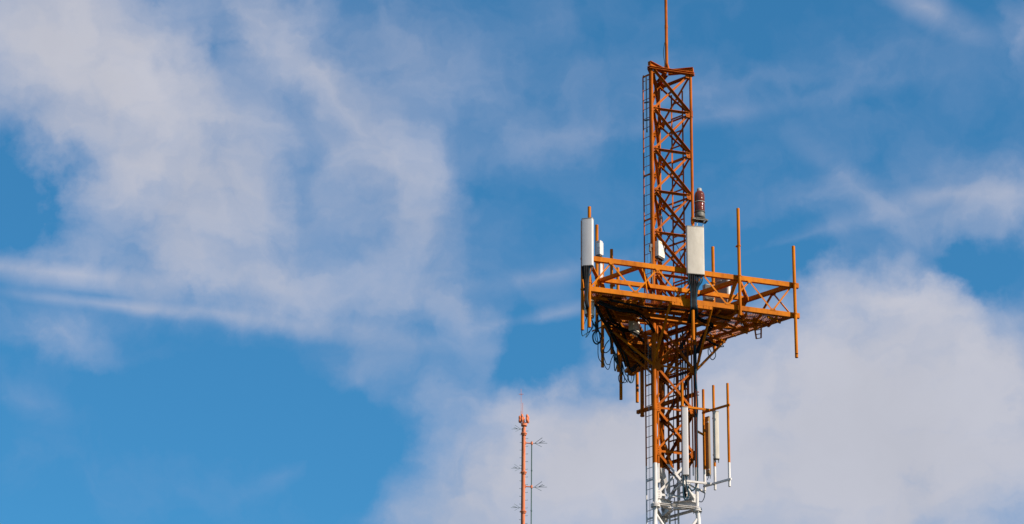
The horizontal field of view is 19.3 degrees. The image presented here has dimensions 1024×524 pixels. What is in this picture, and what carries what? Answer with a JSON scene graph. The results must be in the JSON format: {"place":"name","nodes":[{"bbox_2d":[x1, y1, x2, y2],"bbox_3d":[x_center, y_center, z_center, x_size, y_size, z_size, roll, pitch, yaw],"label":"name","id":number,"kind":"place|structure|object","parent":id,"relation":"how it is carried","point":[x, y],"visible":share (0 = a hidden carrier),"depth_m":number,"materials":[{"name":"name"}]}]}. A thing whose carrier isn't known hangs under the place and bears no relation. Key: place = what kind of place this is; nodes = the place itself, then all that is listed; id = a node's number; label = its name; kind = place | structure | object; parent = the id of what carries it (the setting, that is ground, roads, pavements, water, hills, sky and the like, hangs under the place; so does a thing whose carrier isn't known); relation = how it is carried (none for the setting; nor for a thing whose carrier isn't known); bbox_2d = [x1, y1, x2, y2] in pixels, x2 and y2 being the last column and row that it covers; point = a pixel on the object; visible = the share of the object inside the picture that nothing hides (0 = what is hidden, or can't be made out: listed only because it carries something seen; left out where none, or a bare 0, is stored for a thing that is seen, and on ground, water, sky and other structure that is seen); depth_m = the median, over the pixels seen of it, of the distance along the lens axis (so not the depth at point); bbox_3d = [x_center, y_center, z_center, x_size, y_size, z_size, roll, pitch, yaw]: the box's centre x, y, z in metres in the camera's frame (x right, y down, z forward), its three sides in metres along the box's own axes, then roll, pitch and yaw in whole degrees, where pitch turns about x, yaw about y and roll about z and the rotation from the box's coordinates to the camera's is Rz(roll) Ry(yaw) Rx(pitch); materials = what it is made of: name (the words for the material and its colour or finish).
{"place":"outdoors","nodes":[
{"label":"outdoors","id":0,"kind":"place"},
{"bbox_2d":[0,0,1023,523],"label":"sky","id":1,"kind":"structure","parent":0,"point":[262,261],"materials":[{"name":"blue"}]},
{"bbox_2d":[583,265,587,314],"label":"cable","id":2,"kind":"object","parent":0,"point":[585,289],"visible":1,"depth_m":82.15,"materials":[{"name":"black rubber"}]},
{"bbox_3d":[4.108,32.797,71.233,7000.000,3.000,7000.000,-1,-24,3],"label":"ground","id":3,"kind":"structure","parent":0,"visible":0},
{"bbox_2d":[519,423,527,523],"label":"steel pole","id":4,"kind":"object","parent":3,"relation":"on","point":[523,472],"visible":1,"depth_m":199.63,"materials":[{"name":"orange metal"}]},
{"bbox_2d":[518,414,528,423],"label":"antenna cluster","id":5,"kind":"object","parent":4,"relation":"on","point":[521,418],"visible":1,"depth_m":201.22,"materials":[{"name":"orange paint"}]},
{"bbox_2d":[525,441,532,523],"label":"side pole","id":6,"kind":"object","parent":4,"relation":"attached to","point":[531,485],"visible":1,"depth_m":199.46,"materials":[{"name":"grey metal"}]},
{"bbox_2d":[647,0,701,523],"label":"lattice tower","id":7,"kind":"structure","parent":3,"relation":"on","point":[660,460],"depth_m":85.17,"materials":[{"name":"metal"}]},
{"bbox_2d":[598,263,603,277],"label":"panel antenna","id":8,"kind":"object","parent":7,"relation":"attached to","point":[600,268],"visible":0.56,"depth_m":85.00,"materials":[{"name":"plastic"}]},
{"bbox_2d":[607,319,650,351],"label":"cable bundle","id":9,"kind":"object","parent":7,"relation":"attached to","point":[620,328],"visible":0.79,"depth_m":84.17,"materials":[{"name":"black rubber"}]},
{"bbox_2d":[642,73,652,523],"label":"access ladder","id":10,"kind":"object","parent":7,"relation":"attached to","point":[645,334],"visible":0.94,"depth_m":84.75,"materials":[{"name":"metal"}]},
{"bbox_2d":[644,77,648,131],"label":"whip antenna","id":11,"kind":"object","parent":10,"relation":"attached to","point":[646,102],"visible":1,"depth_m":87.07,"materials":[{"name":"metal"}]},
{"bbox_2d":[650,350,651,404],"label":"cable","id":12,"kind":"object","parent":10,"relation":"attached to","point":[651,384],"visible":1,"depth_m":83.55,"materials":[{"name":"black rubber"}]},
{"bbox_2d":[649,244,652,293],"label":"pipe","id":13,"kind":"object","parent":7,"relation":"attached to","point":[650,248],"visible":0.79,"depth_m":84.96,"materials":[{"name":"metal"}]},
{"bbox_2d":[655,240,664,262],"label":"radio unit","id":14,"kind":"object","parent":7,"relation":"attached to","point":[659,251],"visible":1,"depth_m":85.09,"materials":[{"name":"white plastic"}]},
{"bbox_2d":[636,349,698,416],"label":"outrigger","id":15,"kind":"object","parent":7,"relation":"attached to","point":[641,410],"visible":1,"depth_m":85.00,"materials":[{"name":"paint"}]},
{"bbox_2d":[662,217,681,294],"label":"cable","id":16,"kind":"object","parent":7,"relation":"attached to","point":[678,248],"visible":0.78,"depth_m":86.31,"materials":[{"name":"black rubber"}]},
{"bbox_2d":[666,324,679,523],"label":"cable ladder","id":17,"kind":"object","parent":7,"relation":"attached to","point":[669,429],"visible":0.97,"depth_m":84.02,"materials":[{"name":"metal"}]},
{"bbox_2d":[673,363,675,523],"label":"cable","id":18,"kind":"object","parent":7,"relation":"attached to","point":[673,439],"visible":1,"depth_m":83.62,"materials":[{"name":"black rubber"}]},
{"bbox_2d":[671,91,685,315],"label":"cable ladder","id":19,"kind":"object","parent":7,"relation":"attached to","point":[673,206],"visible":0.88,"depth_m":86.58,"materials":[{"name":"metal"}]},
{"bbox_2d":[676,324,690,500],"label":"cable ladder","id":20,"kind":"object","parent":7,"relation":"attached to","point":[678,401],"visible":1,"depth_m":83.85,"materials":[{"name":"metal"}]},
{"bbox_2d":[680,334,681,475],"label":"feeder cable","id":21,"kind":"object","parent":20,"relation":"attached to","point":[680,392],"visible":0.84,"depth_m":84.26,"materials":[{"name":"black rubber"}]},
{"bbox_2d":[682,327,683,394],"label":"feeder cable","id":22,"kind":"object","parent":20,"relation":"attached to","point":[682,364],"visible":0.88,"depth_m":84.33,"materials":[{"name":"black rubber"}]},
{"bbox_2d":[684,336,685,405],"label":"feeder cable","id":23,"kind":"object","parent":20,"relation":"attached to","point":[685,364],"visible":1,"depth_m":84.32,"materials":[{"name":"black rubber"}]},
{"bbox_2d":[688,345,697,490],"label":"cable","id":24,"kind":"object","parent":7,"relation":"attached to","point":[696,416],"visible":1,"depth_m":83.31,"materials":[{"name":"black rubber"}]},
{"bbox_2d":[694,349,695,464],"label":"cable","id":25,"kind":"object","parent":7,"relation":"attached to","point":[695,405],"visible":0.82,"depth_m":83.59,"materials":[{"name":"black rubber"}]},
{"bbox_2d":[591,256,799,378],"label":"antenna platform","id":26,"kind":"structure","parent":7,"relation":"attached to","point":[729,310],"depth_m":83.95,"materials":[{"name":"paint"}]},
{"bbox_2d":[580,220,583,330],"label":"mounting pipe","id":27,"kind":"object","parent":26,"relation":"attached to","point":[582,304],"visible":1,"depth_m":82.19,"materials":[{"name":"metal"}]},
{"bbox_2d":[581,217,593,269],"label":"panel antenna","id":28,"kind":"object","parent":27,"relation":"attached to","point":[588,241],"visible":1,"depth_m":82.61,"materials":[{"name":"plastic"}]},
{"bbox_2d":[585,265,587,308],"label":"cable","id":29,"kind":"object","parent":28,"relation":"attached to","point":[586,283],"visible":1,"depth_m":82.20,"materials":[{"name":"black rubber"}]},
{"bbox_2d":[587,265,588,307],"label":"cable","id":30,"kind":"object","parent":28,"relation":"attached to","point":[587,280],"visible":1,"depth_m":82.23,"materials":[{"name":"black rubber"}]},
{"bbox_2d":[587,266,589,304],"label":"cable","id":31,"kind":"object","parent":28,"relation":"attached to","point":[588,282],"visible":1,"depth_m":82.23,"materials":[{"name":"black rubber"}]},
{"bbox_2d":[588,206,590,327],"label":"mounting pipe","id":32,"kind":"object","parent":26,"relation":"attached to","point":[589,287],"visible":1,"depth_m":82.16,"materials":[{"name":"metal"}]},
{"bbox_2d":[584,299,594,320],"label":"radio unit","id":33,"kind":"object","parent":26,"relation":"attached to","point":[592,309],"visible":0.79,"depth_m":82.72,"materials":[{"name":"grey metal"}]},
{"bbox_2d":[595,224,598,331],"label":"mounting pipe","id":34,"kind":"object","parent":26,"relation":"attached to","point":[596,264],"visible":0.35,"depth_m":84.72,"materials":[{"name":"metal"}]},
{"bbox_2d":[592,321,601,344],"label":"cable","id":35,"kind":"object","parent":34,"relation":"attached to","point":[596,329],"visible":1,"depth_m":83.43,"materials":[{"name":"black rubber"}]},
{"bbox_2d":[596,240,602,256],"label":"radio unit","id":36,"kind":"object","parent":34,"relation":"attached to","point":[599,248],"visible":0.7,"depth_m":84.83,"materials":[{"name":"white plastic"}]},
{"bbox_2d":[601,263,603,367],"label":"mounting pipe","id":37,"kind":"object","parent":26,"relation":"attached to","point":[602,344],"visible":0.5,"depth_m":84.61,"materials":[{"name":"metal"}]},
{"bbox_2d":[610,249,614,353],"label":"mounting pipe","id":38,"kind":"object","parent":26,"relation":"attached to","point":[611,285],"visible":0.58,"depth_m":86.89,"materials":[{"name":"metal"}]},
{"bbox_2d":[595,304,630,369],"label":"cable bundle","id":39,"kind":"object","parent":26,"relation":"attached to","point":[614,338],"visible":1,"depth_m":84.78,"materials":[{"name":"black rubber"}]},
{"bbox_2d":[609,336,618,363],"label":"cable","id":40,"kind":"object","parent":39,"relation":"hanging from","point":[616,355],"visible":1,"depth_m":85.16,"materials":[{"name":"black rubber"}]},
{"bbox_2d":[616,267,619,371],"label":"mounting pipe","id":41,"kind":"object","parent":26,"relation":"attached to","point":[617,288],"visible":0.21,"depth_m":86.89,"materials":[{"name":"metal"}]},
{"bbox_2d":[619,356,622,399],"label":"mounting pipe","id":42,"kind":"object","parent":26,"relation":"attached to","point":[620,389],"visible":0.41,"depth_m":86.86,"materials":[{"name":"metal"}]},
{"bbox_2d":[596,300,655,332],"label":"cable bundle","id":43,"kind":"object","parent":26,"relation":"hanging from","point":[614,308],"visible":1,"depth_m":83.11,"materials":[{"name":"black rubber"}]},
{"bbox_2d":[605,307,658,358],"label":"cable bundle","id":44,"kind":"object","parent":26,"relation":"hanging from","point":[615,322],"visible":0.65,"depth_m":84.81,"materials":[{"name":"black rubber"}]},
{"bbox_2d":[629,321,639,336],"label":"radio unit","id":45,"kind":"object","parent":26,"relation":"attached to","point":[634,327],"visible":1,"depth_m":84.06,"materials":[{"name":"grey metal"}]},
{"bbox_2d":[636,372,638,402],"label":"mounting pipe","id":46,"kind":"object","parent":26,"relation":"attached to","point":[637,387],"visible":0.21,"depth_m":87.46,"materials":[{"name":"metal"}]},
{"bbox_2d":[630,352,664,412],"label":"cable bundle","id":47,"kind":"object","parent":26,"relation":"hanging from","point":[635,366],"visible":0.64,"depth_m":86.47,"materials":[{"name":"black rubber"}]},
{"bbox_2d":[608,298,729,320],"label":"cable bundle","id":48,"kind":"object","parent":26,"relation":"on","point":[629,304],"visible":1,"depth_m":83.13,"materials":[{"name":"black rubber"}]},
{"bbox_2d":[691,310,694,340],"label":"mounting pipe","id":49,"kind":"object","parent":26,"relation":"attached to","point":[693,323],"visible":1,"depth_m":82.80,"materials":[{"name":"metal"}]},
{"bbox_2d":[687,274,691,322],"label":"cable","id":50,"kind":"object","parent":49,"relation":"attached to","point":[690,299],"visible":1,"depth_m":83.07,"materials":[{"name":"black rubber"}]},
{"bbox_2d":[685,225,704,278],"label":"panel antenna","id":51,"kind":"object","parent":49,"relation":"attached to","point":[695,264],"visible":1,"depth_m":83.46,"materials":[{"name":"plastic"}]},
{"bbox_2d":[688,274,692,322],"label":"cable","id":52,"kind":"object","parent":51,"relation":"attached to","point":[691,292],"visible":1,"depth_m":83.09,"materials":[{"name":"black rubber"}]},
{"bbox_2d":[689,274,692,322],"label":"cable","id":53,"kind":"object","parent":51,"relation":"attached to","point":[692,288],"visible":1,"depth_m":83.13,"materials":[{"name":"black rubber"}]},
{"bbox_2d":[690,274,694,322],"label":"cable","id":54,"kind":"object","parent":51,"relation":"attached to","point":[693,291],"visible":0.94,"depth_m":83.12,"materials":[{"name":"black rubber"}]},
{"bbox_2d":[694,275,696,309],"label":"cable","id":55,"kind":"object","parent":51,"relation":"attached to","point":[694,289],"visible":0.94,"depth_m":83.12,"materials":[{"name":"black rubber"}]},
{"bbox_2d":[695,275,698,314],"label":"cable","id":56,"kind":"object","parent":51,"relation":"attached to","point":[695,291],"visible":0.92,"depth_m":83.14,"materials":[{"name":"black rubber"}]},
{"bbox_2d":[695,275,700,318],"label":"cable","id":57,"kind":"object","parent":51,"relation":"attached to","point":[696,294],"visible":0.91,"depth_m":83.18,"materials":[{"name":"black rubber"}]},
{"bbox_2d":[695,275,702,322],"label":"cable","id":58,"kind":"object","parent":51,"relation":"attached to","point":[696,299],"visible":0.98,"depth_m":83.18,"materials":[{"name":"black rubber"}]},
{"bbox_2d":[689,309,713,353],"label":"cable bundle","id":59,"kind":"object","parent":26,"relation":"hanging from","point":[710,326],"visible":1,"depth_m":84.15,"materials":[{"name":"black rubber"}]},
{"bbox_2d":[697,337,721,359],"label":"cable bundle","id":60,"kind":"object","parent":26,"relation":"hanging from","point":[709,341],"visible":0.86,"depth_m":85.00,"materials":[{"name":"black rubber"}]},
{"bbox_2d":[710,246,715,350],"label":"mounting pipe","id":61,"kind":"object","parent":26,"relation":"attached to","point":[712,265],"visible":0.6,"depth_m":86.86,"materials":[{"name":"metal"}]},
{"bbox_2d":[702,284,713,301],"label":"equipment box","id":62,"kind":"object","parent":61,"relation":"attached to","point":[706,298],"visible":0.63,"depth_m":86.33,"materials":[{"name":"grey metal"}]},
{"bbox_2d":[711,278,730,321],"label":"panel antenna","id":63,"kind":"object","parent":61,"relation":"attached to","point":[726,290],"visible":0.14,"depth_m":86.53,"materials":[{"name":"plastic"}]},
{"bbox_2d":[735,208,741,315],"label":"mounting pipe","id":64,"kind":"object","parent":26,"relation":"attached to","point":[738,245],"visible":1,"depth_m":84.00,"materials":[{"name":"metal"}]},
{"bbox_2d":[792,246,797,353],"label":"mounting pipe","id":65,"kind":"object","parent":26,"relation":"attached to","point":[794,300],"visible":1,"depth_m":84.06,"materials":[{"name":"metal"}]},
{"bbox_2d":[693,188,707,225],"bbox_3d":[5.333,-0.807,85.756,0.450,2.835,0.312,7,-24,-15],"label":"obstruction light","id":66,"kind":"object","parent":7,"relation":"attached to","point":[699,206],"visible":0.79,"depth_m":85.98,"materials":[{"name":"glass"}]},
{"bbox_2d":[673,382,731,499],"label":"pipe frame","id":67,"kind":"object","parent":7,"relation":"attached to","point":[704,411],"visible":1,"depth_m":82.98,"materials":[{"name":"paint"}]},
{"bbox_2d":[681,406,688,478],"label":"panel antenna","id":68,"kind":"object","parent":67,"relation":"attached to","point":[685,461],"visible":1,"depth_m":82.59,"materials":[{"name":"plastic"}]},
{"bbox_2d":[682,476,688,499],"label":"cable","id":69,"kind":"object","parent":68,"relation":"attached to","point":[683,488],"visible":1,"depth_m":82.13,"materials":[{"name":"black rubber"}]},
{"bbox_2d":[705,416,710,478],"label":"panel antenna","id":70,"kind":"object","parent":67,"relation":"attached to","point":[707,444],"visible":1,"depth_m":83.32,"materials":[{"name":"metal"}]},
{"bbox_2d":[712,410,719,462],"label":"panel antenna","id":71,"kind":"object","parent":67,"relation":"attached to","point":[715,416],"visible":1,"depth_m":83.05,"materials":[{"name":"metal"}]}
]}

